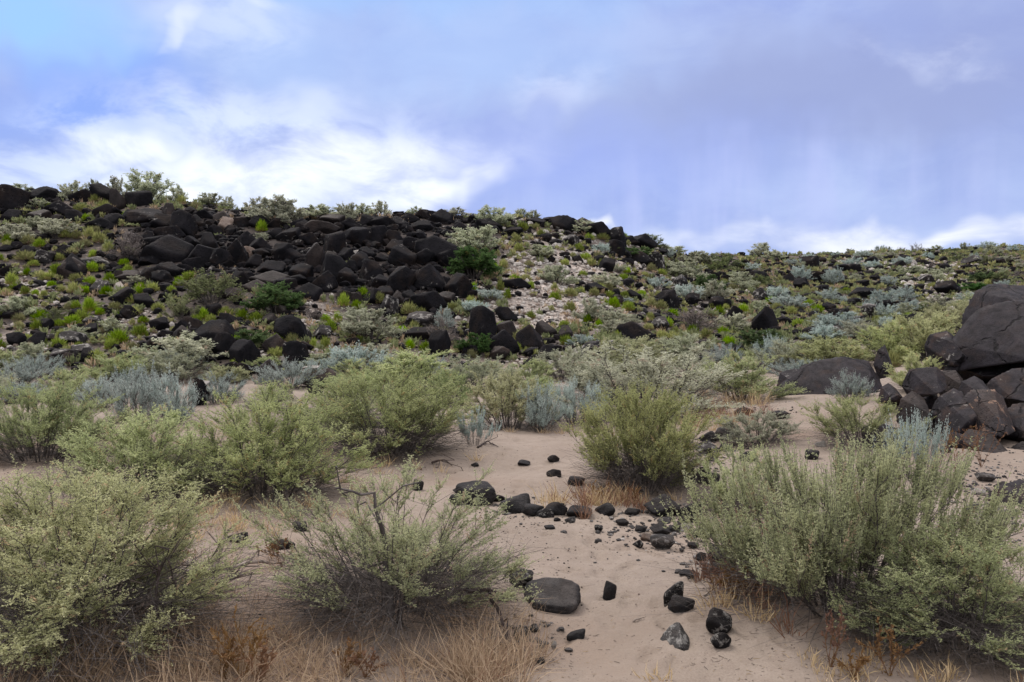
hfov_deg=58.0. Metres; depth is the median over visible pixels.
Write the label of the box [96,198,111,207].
grass tuft
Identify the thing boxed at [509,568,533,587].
stone
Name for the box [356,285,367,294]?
grass tuft
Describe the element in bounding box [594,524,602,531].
stone
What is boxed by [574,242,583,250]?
grass tuft
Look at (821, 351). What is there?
saltbush
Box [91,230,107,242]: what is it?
grass tuft
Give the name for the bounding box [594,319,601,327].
grass tuft
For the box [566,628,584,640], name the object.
stone
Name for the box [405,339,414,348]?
grass tuft
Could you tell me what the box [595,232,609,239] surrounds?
grass tuft
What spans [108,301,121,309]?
grass tuft
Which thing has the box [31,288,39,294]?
grass tuft
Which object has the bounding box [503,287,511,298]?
grass tuft
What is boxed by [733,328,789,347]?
green shrub
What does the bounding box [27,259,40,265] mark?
grass tuft
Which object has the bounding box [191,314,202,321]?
grass tuft
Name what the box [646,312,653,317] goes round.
grass tuft
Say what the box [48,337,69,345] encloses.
grass tuft
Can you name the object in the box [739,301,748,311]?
grass tuft
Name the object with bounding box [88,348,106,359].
grass tuft
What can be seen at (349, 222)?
boulder
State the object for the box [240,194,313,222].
saltbush
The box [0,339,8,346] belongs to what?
grass tuft
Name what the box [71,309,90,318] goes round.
grass tuft
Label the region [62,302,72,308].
grass tuft
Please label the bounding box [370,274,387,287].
boulder
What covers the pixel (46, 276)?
grass tuft
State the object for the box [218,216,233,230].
boulder
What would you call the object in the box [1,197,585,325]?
rockfall rubble
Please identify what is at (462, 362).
boulder
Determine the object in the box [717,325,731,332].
grass tuft
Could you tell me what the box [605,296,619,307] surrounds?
grass tuft
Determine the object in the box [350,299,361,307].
grass tuft
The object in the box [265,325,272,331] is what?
grass tuft
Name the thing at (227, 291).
boulder
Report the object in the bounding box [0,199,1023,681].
ground
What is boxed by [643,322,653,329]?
grass tuft
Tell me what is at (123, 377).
sagebrush
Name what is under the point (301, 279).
boulder
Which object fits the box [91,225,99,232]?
grass tuft
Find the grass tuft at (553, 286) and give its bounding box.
[550,282,558,290]
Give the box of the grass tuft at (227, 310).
[218,306,235,315]
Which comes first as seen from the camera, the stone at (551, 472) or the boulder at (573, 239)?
the stone at (551, 472)
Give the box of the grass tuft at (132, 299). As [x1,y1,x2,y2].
[125,291,136,302]
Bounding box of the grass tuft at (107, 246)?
[101,241,114,250]
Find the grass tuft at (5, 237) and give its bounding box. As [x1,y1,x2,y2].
[0,232,13,242]
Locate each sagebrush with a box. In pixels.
[0,358,62,385]
[0,380,52,403]
[8,350,66,376]
[65,372,128,408]
[97,356,168,420]
[111,364,164,396]
[135,361,208,424]
[158,348,215,369]
[188,369,247,403]
[249,356,325,389]
[300,357,347,374]
[325,340,390,374]
[427,356,450,373]
[433,307,455,328]
[455,405,502,445]
[459,298,490,312]
[478,288,504,300]
[508,374,569,433]
[545,375,610,424]
[565,334,598,344]
[592,242,610,253]
[647,276,671,289]
[664,248,676,258]
[674,283,705,298]
[702,342,744,363]
[745,262,760,269]
[751,330,797,362]
[756,357,825,378]
[765,286,791,297]
[768,294,812,307]
[784,259,796,263]
[790,264,816,279]
[802,321,852,339]
[807,311,861,327]
[815,287,845,299]
[820,264,844,284]
[824,367,878,400]
[835,295,847,303]
[840,256,867,265]
[853,250,872,255]
[862,289,905,302]
[862,299,881,310]
[863,259,880,267]
[871,407,954,479]
[876,301,899,314]
[878,313,894,326]
[880,275,896,284]
[889,284,918,299]
[891,256,913,263]
[896,298,922,310]
[920,252,933,258]
[954,291,973,299]
[978,240,996,247]
[993,279,1016,284]
[1005,244,1018,250]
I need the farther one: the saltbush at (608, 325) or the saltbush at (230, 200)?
the saltbush at (230, 200)
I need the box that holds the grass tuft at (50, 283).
[46,280,56,286]
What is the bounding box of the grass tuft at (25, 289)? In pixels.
[19,285,30,294]
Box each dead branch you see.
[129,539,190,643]
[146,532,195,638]
[171,565,255,585]
[175,529,309,573]
[334,466,418,615]
[431,453,462,470]
[438,585,517,650]
[477,435,497,447]
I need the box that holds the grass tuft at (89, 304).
[81,296,97,310]
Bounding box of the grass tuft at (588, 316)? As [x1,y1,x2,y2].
[582,313,594,321]
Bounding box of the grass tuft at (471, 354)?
[465,349,478,357]
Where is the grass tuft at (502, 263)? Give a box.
[498,257,508,267]
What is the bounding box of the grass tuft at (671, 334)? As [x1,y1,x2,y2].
[666,330,681,339]
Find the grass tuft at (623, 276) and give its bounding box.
[619,273,629,279]
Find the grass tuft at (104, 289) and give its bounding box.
[98,285,111,294]
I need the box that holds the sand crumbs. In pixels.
[4,442,1023,681]
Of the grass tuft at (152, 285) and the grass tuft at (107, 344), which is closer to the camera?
the grass tuft at (107, 344)
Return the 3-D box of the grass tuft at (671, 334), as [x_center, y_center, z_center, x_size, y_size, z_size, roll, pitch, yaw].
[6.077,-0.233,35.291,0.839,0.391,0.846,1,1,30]
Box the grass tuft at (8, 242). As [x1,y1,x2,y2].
[2,240,11,244]
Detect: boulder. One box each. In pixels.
[0,184,31,210]
[0,209,23,221]
[0,265,18,275]
[0,283,8,289]
[1,309,18,318]
[6,332,26,345]
[12,283,30,290]
[18,245,35,252]
[20,294,37,302]
[25,331,45,345]
[26,209,51,220]
[30,186,64,199]
[34,249,56,263]
[39,318,54,329]
[41,200,74,215]
[48,348,77,362]
[55,245,70,256]
[56,257,86,278]
[57,330,87,342]
[58,352,77,366]
[64,252,87,274]
[65,209,83,222]
[67,189,92,201]
[68,307,81,315]
[71,344,94,357]
[79,347,95,361]
[80,323,97,336]
[81,256,109,265]
[82,315,102,322]
[84,217,118,229]
[89,183,109,201]
[89,279,109,294]
[92,203,122,216]
[104,213,126,224]
[108,286,138,304]
[109,188,126,209]
[112,270,122,280]
[114,270,138,280]
[114,281,122,288]
[119,304,139,318]
[122,209,132,217]
[124,191,153,206]
[125,208,162,223]
[125,235,142,244]
[127,255,138,263]
[133,293,154,307]
[138,255,159,265]
[138,266,155,280]
[139,230,153,237]
[139,234,194,262]
[140,235,181,247]
[143,335,164,351]
[148,316,169,330]
[149,212,170,227]
[151,270,172,282]
[152,225,185,237]
[154,262,185,276]
[157,329,172,336]
[162,203,174,214]
[169,209,196,235]
[171,316,202,331]
[172,325,191,339]
[177,263,193,271]
[177,307,189,315]
[182,236,199,246]
[182,257,204,268]
[184,206,196,213]
[187,244,214,262]
[189,379,209,405]
[192,209,213,218]
[192,319,236,348]
[193,214,205,228]
[193,273,215,282]
[200,232,218,247]
[205,224,223,235]
[205,303,221,314]
[210,248,232,265]
[210,331,236,354]
[213,211,230,220]
[217,352,228,359]
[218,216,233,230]
[218,286,239,298]
[219,312,237,323]
[219,361,244,381]
[221,259,236,267]
[225,269,237,278]
[226,238,247,262]
[229,270,248,286]
[229,339,260,363]
[233,217,250,226]
[238,231,255,245]
[238,363,253,379]
[241,279,266,292]
[244,246,254,256]
[245,254,261,267]
[248,270,288,282]
[249,215,269,227]
[249,237,271,249]
[252,248,269,257]
[252,362,262,373]
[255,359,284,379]
[257,260,285,272]
[261,333,284,351]
[262,313,277,324]
[268,217,287,227]
[271,228,281,238]
[272,277,297,289]
[272,305,286,313]
[273,242,292,260]
[273,315,307,340]
[275,227,300,240]
[279,362,296,373]
[282,340,309,364]
[284,248,304,262]
[288,263,313,277]
[289,274,307,284]
[290,218,306,225]
[292,282,322,300]
[294,220,309,232]
[298,232,319,245]
[301,341,313,350]
[302,220,339,233]
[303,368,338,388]
[305,242,324,266]
[307,329,312,338]
[307,386,322,395]
[312,270,337,292]
[313,325,331,338]
[319,214,344,223]
[320,253,348,279]
[323,231,345,252]
[336,289,350,301]
[337,247,354,260]
[337,267,355,285]
[341,217,362,228]
[344,227,371,244]
[347,260,358,270]
[350,251,367,269]
[350,292,362,301]
[358,246,375,257]
[359,214,372,225]
[359,259,383,279]
[362,288,380,303]
[367,225,387,243]
[369,216,391,226]
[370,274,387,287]
[374,253,387,261]
[377,285,393,296]
[380,294,398,314]
[384,229,402,240]
[385,239,402,252]
[386,266,416,291]
[388,244,417,265]
[391,216,409,224]
[393,290,403,303]
[396,327,431,339]
[400,213,419,222]
[401,290,414,298]
[402,236,418,249]
[404,311,434,326]
[411,220,433,230]
[411,290,447,311]
[413,235,459,255]
[413,263,446,292]
[414,209,435,218]
[416,248,437,264]
[428,209,452,222]
[429,329,450,356]
[438,248,459,267]
[439,291,454,303]
[443,272,472,297]
[453,222,468,232]
[460,361,471,367]
[462,345,479,355]
[463,267,474,274]
[466,213,477,222]
[468,305,496,337]
[476,218,503,230]
[488,329,519,353]
[489,225,501,232]
[489,346,509,359]
[494,306,517,321]
[497,320,516,336]
[502,227,522,235]
[502,278,530,288]
[516,324,544,349]
[523,347,538,356]
[523,357,540,366]
[535,320,557,336]
[538,344,556,359]
[549,215,575,232]
[558,326,572,337]
[561,234,579,246]
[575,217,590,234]
[580,340,602,355]
[584,282,607,292]
[585,221,610,236]
[599,258,614,272]
[602,340,616,352]
[606,226,626,246]
[608,239,625,256]
[616,321,651,342]
[627,289,641,299]
[630,251,654,265]
[634,233,657,249]
[649,252,665,269]
[651,316,669,330]
[656,289,680,308]
[666,354,681,367]
[672,274,687,288]
[685,292,699,305]
[704,271,720,280]
[708,296,723,307]
[726,305,742,324]
[751,306,777,329]
[752,271,769,281]
[753,287,768,299]
[773,356,881,395]
[776,368,798,387]
[783,272,795,281]
[793,277,809,288]
[801,255,819,268]
[802,326,825,334]
[803,271,827,282]
[826,324,844,332]
[832,264,861,271]
[834,308,848,318]
[848,287,874,297]
[861,303,876,317]
[861,423,905,447]
[873,345,892,378]
[877,383,902,404]
[896,391,934,431]
[902,367,946,396]
[905,312,921,320]
[916,274,935,283]
[923,394,937,409]
[924,331,966,369]
[930,388,976,436]
[933,280,961,293]
[939,370,962,395]
[943,299,1023,371]
[946,431,963,447]
[958,362,1023,382]
[958,376,989,394]
[960,255,981,263]
[960,429,1007,452]
[962,283,1023,324]
[963,389,1014,437]
[984,479,1023,506]
[986,368,1023,407]
[991,258,1005,263]
[1000,403,1023,441]
[1011,441,1023,449]
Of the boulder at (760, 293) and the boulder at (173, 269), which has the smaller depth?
the boulder at (173, 269)
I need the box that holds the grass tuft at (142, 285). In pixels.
[133,281,145,288]
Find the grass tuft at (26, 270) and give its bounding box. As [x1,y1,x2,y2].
[22,267,29,274]
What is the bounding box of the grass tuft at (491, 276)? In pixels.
[481,272,494,279]
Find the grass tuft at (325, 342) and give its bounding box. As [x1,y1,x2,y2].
[321,335,331,348]
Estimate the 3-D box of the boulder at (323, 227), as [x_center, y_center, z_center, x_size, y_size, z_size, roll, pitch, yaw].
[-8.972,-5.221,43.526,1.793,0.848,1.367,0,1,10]
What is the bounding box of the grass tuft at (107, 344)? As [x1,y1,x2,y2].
[103,336,118,349]
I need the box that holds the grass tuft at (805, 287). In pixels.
[801,285,812,291]
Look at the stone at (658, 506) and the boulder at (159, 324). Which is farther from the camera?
the boulder at (159, 324)
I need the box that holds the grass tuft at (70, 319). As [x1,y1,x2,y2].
[63,314,81,324]
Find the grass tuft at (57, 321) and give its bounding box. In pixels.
[54,319,64,325]
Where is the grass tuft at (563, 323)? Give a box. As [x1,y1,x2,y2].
[558,319,569,325]
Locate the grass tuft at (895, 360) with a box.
[889,349,902,367]
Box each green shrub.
[234,328,269,344]
[239,280,308,313]
[443,245,504,278]
[452,332,494,356]
[626,246,655,254]
[691,274,728,293]
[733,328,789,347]
[958,282,986,291]
[966,271,996,280]
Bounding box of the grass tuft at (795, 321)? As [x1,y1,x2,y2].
[791,317,803,325]
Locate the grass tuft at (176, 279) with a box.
[173,275,184,285]
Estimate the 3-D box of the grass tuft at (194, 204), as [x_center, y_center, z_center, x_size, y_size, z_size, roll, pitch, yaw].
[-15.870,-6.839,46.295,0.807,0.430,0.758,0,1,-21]
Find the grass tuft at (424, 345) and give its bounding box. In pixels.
[418,340,428,350]
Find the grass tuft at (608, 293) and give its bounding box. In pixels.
[605,289,614,297]
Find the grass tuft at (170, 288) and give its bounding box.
[166,285,176,291]
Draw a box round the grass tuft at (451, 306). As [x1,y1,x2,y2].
[447,301,457,310]
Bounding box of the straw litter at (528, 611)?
[53,445,967,681]
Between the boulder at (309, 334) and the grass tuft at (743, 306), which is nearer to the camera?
the boulder at (309, 334)
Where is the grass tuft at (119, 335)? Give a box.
[106,328,129,342]
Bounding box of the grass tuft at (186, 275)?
[180,270,195,280]
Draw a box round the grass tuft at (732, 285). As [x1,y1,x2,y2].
[728,281,737,290]
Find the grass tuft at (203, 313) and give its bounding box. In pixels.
[197,307,208,318]
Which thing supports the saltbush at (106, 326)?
on the ground at (638, 653)
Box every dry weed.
[210,604,274,680]
[211,626,250,680]
[235,639,276,680]
[256,535,276,558]
[268,534,292,566]
[331,636,362,672]
[346,646,388,677]
[589,480,609,499]
[627,486,641,503]
[695,553,736,586]
[711,566,752,598]
[819,606,850,666]
[836,647,871,679]
[854,616,923,675]
[930,422,977,468]
[940,426,955,453]
[950,417,1006,466]
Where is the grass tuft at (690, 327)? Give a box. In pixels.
[687,324,698,330]
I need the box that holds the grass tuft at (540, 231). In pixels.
[536,229,545,234]
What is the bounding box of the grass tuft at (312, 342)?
[309,337,316,346]
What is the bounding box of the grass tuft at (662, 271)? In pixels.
[657,268,667,274]
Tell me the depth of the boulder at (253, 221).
43.54 m
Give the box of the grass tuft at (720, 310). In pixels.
[715,304,726,314]
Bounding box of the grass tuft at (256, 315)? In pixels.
[248,311,262,321]
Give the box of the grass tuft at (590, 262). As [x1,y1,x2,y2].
[586,257,595,265]
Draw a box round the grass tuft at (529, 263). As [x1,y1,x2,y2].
[524,260,533,266]
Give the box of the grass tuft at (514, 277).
[508,274,520,278]
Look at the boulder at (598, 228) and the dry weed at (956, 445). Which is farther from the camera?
the boulder at (598, 228)
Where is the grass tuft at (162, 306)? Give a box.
[150,303,165,310]
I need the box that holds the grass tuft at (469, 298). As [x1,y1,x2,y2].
[465,296,476,301]
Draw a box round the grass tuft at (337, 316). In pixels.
[332,311,341,320]
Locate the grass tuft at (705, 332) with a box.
[700,327,712,337]
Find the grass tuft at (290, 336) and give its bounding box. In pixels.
[283,332,299,341]
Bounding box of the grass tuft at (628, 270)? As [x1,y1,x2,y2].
[623,267,630,272]
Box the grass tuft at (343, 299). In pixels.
[336,292,349,305]
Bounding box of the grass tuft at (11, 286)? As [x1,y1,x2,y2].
[9,282,16,290]
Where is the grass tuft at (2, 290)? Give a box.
[0,288,11,295]
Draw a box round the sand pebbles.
[3,406,1023,679]
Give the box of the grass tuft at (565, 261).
[560,258,569,264]
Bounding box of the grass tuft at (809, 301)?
[801,298,814,305]
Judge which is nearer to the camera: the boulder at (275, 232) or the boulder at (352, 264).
the boulder at (352, 264)
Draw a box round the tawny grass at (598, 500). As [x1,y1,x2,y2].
[44,382,1023,681]
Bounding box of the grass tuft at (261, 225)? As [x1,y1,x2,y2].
[255,219,267,230]
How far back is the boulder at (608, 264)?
44.17 m
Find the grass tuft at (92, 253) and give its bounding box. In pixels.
[88,248,96,256]
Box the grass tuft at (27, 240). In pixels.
[19,234,35,243]
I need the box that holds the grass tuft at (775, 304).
[772,302,782,308]
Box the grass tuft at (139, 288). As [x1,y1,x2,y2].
[135,285,143,293]
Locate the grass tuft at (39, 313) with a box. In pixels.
[28,309,49,320]
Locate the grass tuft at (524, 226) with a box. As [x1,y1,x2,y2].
[517,221,528,230]
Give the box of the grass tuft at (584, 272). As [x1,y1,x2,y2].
[579,270,587,275]
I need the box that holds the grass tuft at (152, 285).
[147,281,159,290]
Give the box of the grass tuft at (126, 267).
[122,263,132,270]
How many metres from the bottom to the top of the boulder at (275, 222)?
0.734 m
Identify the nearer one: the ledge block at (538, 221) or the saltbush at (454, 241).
the saltbush at (454, 241)
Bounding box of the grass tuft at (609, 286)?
[605,282,614,290]
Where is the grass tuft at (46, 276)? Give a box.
[39,271,54,279]
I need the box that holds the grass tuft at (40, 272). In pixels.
[33,268,45,279]
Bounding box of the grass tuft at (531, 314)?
[524,310,535,318]
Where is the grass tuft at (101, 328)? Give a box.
[98,321,118,332]
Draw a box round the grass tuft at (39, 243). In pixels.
[33,237,45,246]
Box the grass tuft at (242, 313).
[234,308,249,318]
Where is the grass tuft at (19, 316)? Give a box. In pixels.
[11,313,25,321]
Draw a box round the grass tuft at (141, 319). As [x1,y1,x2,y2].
[137,316,149,322]
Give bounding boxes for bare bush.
[97,229,147,258]
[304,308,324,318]
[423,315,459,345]
[669,303,726,328]
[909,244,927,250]
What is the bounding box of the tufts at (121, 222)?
[0,208,1023,357]
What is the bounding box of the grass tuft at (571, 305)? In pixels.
[563,301,576,310]
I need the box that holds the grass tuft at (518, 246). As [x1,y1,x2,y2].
[514,241,524,250]
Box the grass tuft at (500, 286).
[496,279,504,290]
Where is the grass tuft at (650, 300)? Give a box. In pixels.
[645,296,656,306]
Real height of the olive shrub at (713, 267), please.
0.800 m
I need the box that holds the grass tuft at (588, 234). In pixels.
[585,232,595,239]
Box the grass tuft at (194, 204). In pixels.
[188,201,203,207]
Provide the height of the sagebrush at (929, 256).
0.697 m
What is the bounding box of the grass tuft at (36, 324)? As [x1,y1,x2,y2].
[29,319,41,329]
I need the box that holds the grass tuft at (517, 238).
[511,234,522,241]
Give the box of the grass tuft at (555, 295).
[549,290,561,299]
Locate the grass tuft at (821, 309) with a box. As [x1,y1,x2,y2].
[810,303,824,311]
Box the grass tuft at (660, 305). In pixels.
[656,299,668,309]
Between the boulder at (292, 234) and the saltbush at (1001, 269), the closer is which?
the boulder at (292, 234)
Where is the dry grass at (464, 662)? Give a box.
[0,505,572,681]
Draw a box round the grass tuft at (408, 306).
[400,300,416,313]
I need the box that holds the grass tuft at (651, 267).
[646,263,656,271]
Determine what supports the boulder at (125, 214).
on the ground at (638, 653)
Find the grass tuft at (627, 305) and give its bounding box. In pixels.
[621,300,635,310]
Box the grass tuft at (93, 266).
[86,261,98,271]
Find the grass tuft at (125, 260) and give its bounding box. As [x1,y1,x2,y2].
[118,258,129,265]
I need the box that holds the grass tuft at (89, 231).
[80,226,94,237]
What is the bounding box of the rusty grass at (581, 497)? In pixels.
[546,396,828,638]
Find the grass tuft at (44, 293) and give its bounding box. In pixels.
[40,290,48,295]
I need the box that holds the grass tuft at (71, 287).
[65,280,82,292]
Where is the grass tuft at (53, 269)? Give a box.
[49,261,60,273]
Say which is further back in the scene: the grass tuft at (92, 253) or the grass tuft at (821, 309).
the grass tuft at (821, 309)
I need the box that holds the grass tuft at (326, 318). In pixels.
[321,313,329,320]
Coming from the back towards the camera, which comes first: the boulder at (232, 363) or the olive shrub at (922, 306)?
the olive shrub at (922, 306)
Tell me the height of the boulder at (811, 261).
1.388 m
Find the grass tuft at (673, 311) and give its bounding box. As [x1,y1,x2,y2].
[668,307,677,315]
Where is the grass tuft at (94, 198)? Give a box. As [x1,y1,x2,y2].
[88,194,100,201]
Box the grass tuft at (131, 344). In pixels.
[123,340,138,349]
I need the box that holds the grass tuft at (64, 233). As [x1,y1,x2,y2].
[59,229,71,237]
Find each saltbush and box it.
[0,222,38,239]
[0,295,38,315]
[0,349,35,370]
[0,372,32,403]
[0,373,144,469]
[0,453,329,681]
[8,401,260,508]
[12,183,33,191]
[14,341,49,359]
[16,216,53,229]
[24,197,50,208]
[24,366,109,399]
[33,217,81,237]
[51,324,96,336]
[57,180,88,198]
[71,351,159,382]
[80,179,98,189]
[97,317,126,332]
[105,175,127,196]
[121,274,144,283]
[123,167,177,201]
[124,378,395,511]
[127,343,159,359]
[134,330,228,367]
[140,350,217,381]
[165,184,188,201]
[194,451,594,679]
[197,192,230,205]
[203,365,253,384]
[220,195,236,208]
[232,386,293,412]
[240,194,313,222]
[242,196,265,208]
[250,372,438,430]
[251,355,282,366]
[253,232,268,240]
[293,363,499,469]
[295,203,337,218]
[301,352,356,362]
[319,367,396,400]
[327,356,378,378]
[331,306,408,338]
[334,201,357,219]
[349,203,375,216]
[362,343,400,363]
[364,345,485,392]
[369,200,391,215]
[376,356,409,372]
[404,206,421,214]
[422,367,482,408]
[445,206,471,216]
[445,354,521,393]
[446,224,499,248]
[447,237,465,248]
[456,367,562,429]
[474,204,514,223]
[480,360,504,372]
[498,358,560,384]
[511,208,530,217]
[514,377,559,397]
[526,345,612,380]
[527,244,554,256]
[528,209,539,217]
[536,264,580,284]
[552,340,769,419]
[554,374,736,500]
[559,355,652,398]
[571,297,607,320]
[571,349,625,372]
[572,218,594,232]
[572,335,681,373]
[587,271,622,285]
[587,307,630,325]
[596,319,624,330]
[613,264,626,272]
[621,369,672,389]
[623,422,1023,675]
[627,313,642,323]
[649,331,717,357]
[661,351,718,384]
[666,260,709,277]
[669,245,686,252]
[678,250,719,263]
[679,438,781,515]
[683,347,809,402]
[693,279,738,301]
[708,407,808,447]
[713,313,753,330]
[728,271,759,284]
[738,281,755,290]
[745,242,781,256]
[745,338,813,371]
[749,300,767,310]
[761,249,786,258]
[779,334,874,364]
[793,389,935,450]
[794,261,807,269]
[806,513,1023,681]
[832,320,930,363]
[833,317,882,338]
[849,274,861,280]
[857,309,877,316]
[864,308,961,360]
[872,252,882,258]
[872,267,885,272]
[874,351,943,390]
[886,250,898,256]
[894,266,910,272]
[896,302,914,313]
[910,265,927,272]
[913,299,968,331]
[921,294,957,305]
[924,245,943,249]
[924,268,946,278]
[939,267,955,272]
[956,242,972,250]
[956,291,974,307]
[983,244,1003,254]
[996,255,1022,262]
[998,267,1009,272]
[1015,262,1023,267]
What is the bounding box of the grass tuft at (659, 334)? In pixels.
[656,328,669,338]
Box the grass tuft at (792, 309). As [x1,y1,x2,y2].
[783,305,797,313]
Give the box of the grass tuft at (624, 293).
[620,291,628,295]
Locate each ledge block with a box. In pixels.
[525,217,546,224]
[626,237,639,244]
[655,248,668,253]
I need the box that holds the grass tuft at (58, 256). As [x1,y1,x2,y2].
[54,252,65,259]
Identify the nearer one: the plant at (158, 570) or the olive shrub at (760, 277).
the plant at (158, 570)
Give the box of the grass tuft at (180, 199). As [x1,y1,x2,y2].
[175,194,186,202]
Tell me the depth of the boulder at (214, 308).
32.20 m
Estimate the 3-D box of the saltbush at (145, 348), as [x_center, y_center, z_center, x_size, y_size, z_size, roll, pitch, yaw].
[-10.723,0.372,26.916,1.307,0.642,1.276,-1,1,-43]
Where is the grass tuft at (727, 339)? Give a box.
[721,335,735,343]
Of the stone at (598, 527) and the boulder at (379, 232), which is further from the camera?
the boulder at (379, 232)
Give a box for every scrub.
[0,196,1023,377]
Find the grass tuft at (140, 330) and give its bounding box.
[130,323,148,336]
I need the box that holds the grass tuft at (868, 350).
[860,347,873,360]
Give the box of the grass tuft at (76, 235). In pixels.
[70,230,82,238]
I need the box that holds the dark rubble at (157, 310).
[0,200,1023,382]
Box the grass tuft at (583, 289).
[576,286,585,292]
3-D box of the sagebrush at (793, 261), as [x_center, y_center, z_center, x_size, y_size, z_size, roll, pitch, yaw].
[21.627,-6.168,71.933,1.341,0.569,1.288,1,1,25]
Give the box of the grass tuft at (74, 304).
[71,299,80,307]
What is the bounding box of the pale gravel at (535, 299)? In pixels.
[0,217,991,386]
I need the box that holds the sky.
[0,0,1023,254]
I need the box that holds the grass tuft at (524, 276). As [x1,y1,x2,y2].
[521,273,532,279]
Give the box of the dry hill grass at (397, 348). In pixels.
[2,198,1020,376]
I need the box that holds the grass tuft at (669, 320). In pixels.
[667,315,673,326]
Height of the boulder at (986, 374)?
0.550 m
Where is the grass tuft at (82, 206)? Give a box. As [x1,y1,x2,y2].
[73,202,89,211]
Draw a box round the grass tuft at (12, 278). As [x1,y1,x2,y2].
[3,272,19,284]
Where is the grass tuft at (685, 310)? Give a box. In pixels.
[680,306,687,314]
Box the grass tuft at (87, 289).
[80,285,89,292]
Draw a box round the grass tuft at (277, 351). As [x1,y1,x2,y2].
[266,346,283,358]
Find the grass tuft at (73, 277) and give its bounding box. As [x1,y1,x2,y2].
[67,273,80,280]
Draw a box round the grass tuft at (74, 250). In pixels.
[64,246,78,253]
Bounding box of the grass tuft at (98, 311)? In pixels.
[94,306,104,314]
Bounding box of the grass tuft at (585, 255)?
[580,252,590,259]
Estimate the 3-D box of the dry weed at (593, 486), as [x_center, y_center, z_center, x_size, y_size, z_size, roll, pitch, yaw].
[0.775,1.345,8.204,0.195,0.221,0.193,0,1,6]
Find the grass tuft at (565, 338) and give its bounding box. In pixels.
[559,334,571,344]
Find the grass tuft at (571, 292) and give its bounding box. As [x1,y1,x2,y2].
[562,288,577,296]
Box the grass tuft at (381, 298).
[375,291,384,302]
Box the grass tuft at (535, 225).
[531,223,539,229]
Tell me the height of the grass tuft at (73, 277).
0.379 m
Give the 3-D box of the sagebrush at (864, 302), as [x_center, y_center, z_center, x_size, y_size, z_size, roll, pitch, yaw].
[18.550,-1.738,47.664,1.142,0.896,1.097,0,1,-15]
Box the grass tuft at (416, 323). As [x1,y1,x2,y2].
[409,319,421,326]
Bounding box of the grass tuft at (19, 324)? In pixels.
[13,320,24,328]
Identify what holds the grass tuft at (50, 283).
on the ground at (638, 653)
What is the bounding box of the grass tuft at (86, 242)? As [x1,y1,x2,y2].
[80,237,91,246]
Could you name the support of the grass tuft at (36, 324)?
on the ground at (638, 653)
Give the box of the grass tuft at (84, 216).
[81,213,91,219]
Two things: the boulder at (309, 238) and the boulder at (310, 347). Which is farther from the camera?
the boulder at (309, 238)
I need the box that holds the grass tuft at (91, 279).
[82,275,96,284]
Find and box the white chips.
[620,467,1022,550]
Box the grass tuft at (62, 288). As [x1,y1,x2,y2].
[55,284,65,291]
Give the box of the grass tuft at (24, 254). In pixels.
[12,249,35,259]
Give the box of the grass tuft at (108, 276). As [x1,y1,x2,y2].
[102,271,116,281]
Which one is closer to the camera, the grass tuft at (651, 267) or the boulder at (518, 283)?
the boulder at (518, 283)
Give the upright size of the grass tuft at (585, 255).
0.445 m
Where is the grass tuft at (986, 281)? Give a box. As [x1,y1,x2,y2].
[982,278,991,283]
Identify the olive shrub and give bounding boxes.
[38,306,70,320]
[161,297,200,319]
[175,267,249,304]
[646,233,663,244]
[656,243,668,248]
[704,260,726,270]
[707,253,748,267]
[751,273,772,283]
[913,302,931,311]
[949,254,963,259]
[978,254,997,262]
[992,270,1009,280]
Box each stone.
[227,532,247,542]
[271,539,294,549]
[292,521,307,531]
[412,479,423,490]
[449,494,458,503]
[455,480,495,505]
[494,495,505,501]
[499,493,529,513]
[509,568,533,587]
[513,625,531,639]
[518,459,529,465]
[521,503,543,515]
[524,577,580,613]
[529,623,539,631]
[535,657,544,663]
[537,508,553,517]
[544,525,554,529]
[545,502,567,514]
[546,469,560,476]
[547,455,559,461]
[551,640,556,648]
[565,516,575,522]
[566,505,591,516]
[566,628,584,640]
[567,476,584,485]
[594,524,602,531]
[595,502,614,515]
[602,581,616,600]
[615,519,628,525]
[624,508,639,515]
[632,540,642,547]
[635,525,646,532]
[640,533,650,541]
[644,494,680,516]
[649,522,669,533]
[650,534,674,549]
[657,517,670,523]
[660,622,689,650]
[663,581,683,606]
[667,595,694,612]
[668,523,680,532]
[678,502,702,515]
[678,515,695,522]
[679,569,695,576]
[687,542,698,548]
[693,440,718,453]
[696,467,707,483]
[696,552,705,560]
[698,431,717,441]
[699,382,717,394]
[706,607,731,633]
[707,473,719,484]
[708,547,724,562]
[710,632,731,648]
[715,427,733,439]
[719,443,729,450]
[735,407,753,415]
[739,451,756,461]
[771,410,789,418]
[804,449,819,459]
[815,441,825,446]
[970,488,985,495]
[975,472,995,481]
[993,481,1004,487]
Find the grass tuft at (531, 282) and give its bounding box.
[528,280,534,288]
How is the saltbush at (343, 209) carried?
on the ground at (638, 653)
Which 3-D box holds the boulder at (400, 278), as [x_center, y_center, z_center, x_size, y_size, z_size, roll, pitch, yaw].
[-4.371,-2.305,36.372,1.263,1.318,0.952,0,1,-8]
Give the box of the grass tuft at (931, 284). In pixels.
[927,282,934,287]
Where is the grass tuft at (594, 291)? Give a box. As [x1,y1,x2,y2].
[587,286,599,295]
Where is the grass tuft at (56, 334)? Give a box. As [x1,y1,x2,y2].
[54,327,67,338]
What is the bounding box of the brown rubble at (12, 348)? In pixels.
[3,199,1023,379]
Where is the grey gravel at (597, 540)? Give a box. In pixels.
[467,401,1023,668]
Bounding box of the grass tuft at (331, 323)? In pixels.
[324,318,337,331]
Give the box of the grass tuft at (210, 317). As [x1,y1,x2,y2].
[204,313,215,321]

